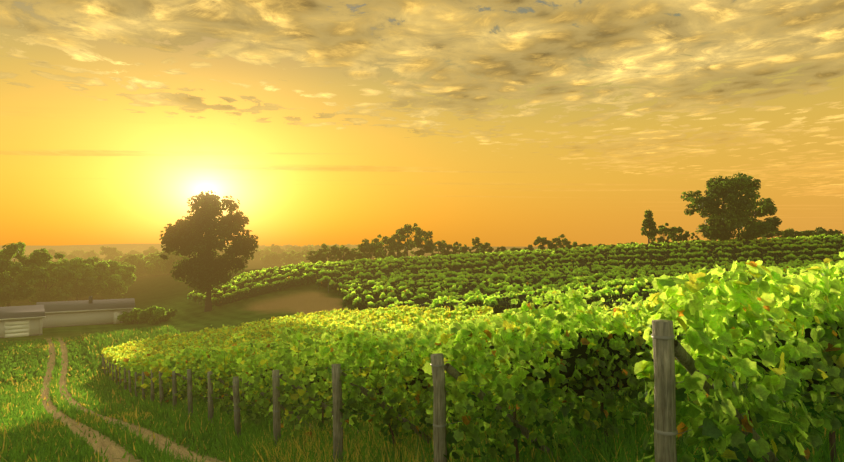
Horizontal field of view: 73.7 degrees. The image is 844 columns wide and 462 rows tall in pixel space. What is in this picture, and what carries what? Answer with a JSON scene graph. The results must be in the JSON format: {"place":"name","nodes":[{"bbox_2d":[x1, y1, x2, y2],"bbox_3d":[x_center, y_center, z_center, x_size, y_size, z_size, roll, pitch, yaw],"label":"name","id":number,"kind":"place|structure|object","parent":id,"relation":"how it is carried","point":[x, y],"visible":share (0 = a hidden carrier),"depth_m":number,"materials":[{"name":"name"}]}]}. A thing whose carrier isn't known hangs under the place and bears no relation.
{"place":"outdoors","nodes":[
{"label":"outdoors","id":0,"kind":"place"},
{"bbox_2d":[0,172,842,323],"bbox_3d":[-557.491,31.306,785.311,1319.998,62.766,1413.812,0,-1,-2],"label":"tree","id":1,"kind":"object","parent":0,"point":[201,233],"depth_m":149.63,"materials":[{"name":"green plant"}]},
{"bbox_2d":[0,234,843,461],"bbox_3d":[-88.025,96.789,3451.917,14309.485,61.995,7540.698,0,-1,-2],"label":"ground","id":2,"kind":"structure","parent":0,"point":[167,292],"depth_m":92.72,"materials":[{"name":"brown soil"}]},
{"bbox_2d":[0,296,135,337],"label":"buildings","id":3,"kind":"structure","parent":2,"relation":"on","point":[27,320],"depth_m":97.24,"materials":[{"name":"white paint"}]},
{"bbox_2d":[101,299,645,404],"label":"vines","id":4,"kind":"object","parent":2,"relation":"on","point":[157,354],"visible":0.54,"depth_m":45.60,"materials":[{"name":"green plant"}]},
{"bbox_2d":[0,324,843,461],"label":"grass","id":5,"kind":"structure","parent":2,"relation":"on","point":[21,421],"depth_m":15.04,"materials":[{"name":"green plant"}]},
{"bbox_2d":[102,254,778,461],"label":"posts","id":6,"kind":"object","parent":2,"relation":"on","point":[666,353],"visible":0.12,"depth_m":6.82,"materials":[{"name":"brown wood"}]},
{"bbox_2d":[109,331,809,435],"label":"wires","id":7,"kind":"object","parent":6,"relation":"attached to","point":[674,433],"visible":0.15,"depth_m":6.81,"materials":[{"name":"grey metal"}]},
{"bbox_2d":[172,295,717,443],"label":"vines","id":8,"kind":"object","parent":2,"relation":"on","point":[319,355],"visible":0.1,"depth_m":14.62,"materials":[{"name":"green plant"}]},
{"bbox_2d":[186,254,840,370],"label":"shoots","id":9,"kind":"object","parent":2,"relation":"on","point":[441,325],"visible":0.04,"depth_m":12.23,"materials":[{"name":"green plant"}]},
{"bbox_2d":[187,234,843,314],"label":"grapevines","id":10,"kind":"object","parent":2,"relation":"on","point":[492,301],"depth_m":116.81,"materials":[{"name":"green plant"}]},
{"bbox_2d":[329,252,843,461],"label":"vines","id":11,"kind":"object","parent":2,"relation":"on","point":[764,309],"visible":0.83,"depth_m":6.77,"materials":[{"name":"green plant"}]},
{"bbox_2d":[0,0,843,246],"label":"sky","id":12,"kind":"structure","parent":0,"point":[506,123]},
{"bbox_2d":[193,235,843,461],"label":"vine","id":13,"kind":"object","parent":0,"point":[580,351],"depth_m":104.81,"materials":[{"name":"green plant"}]}
]}

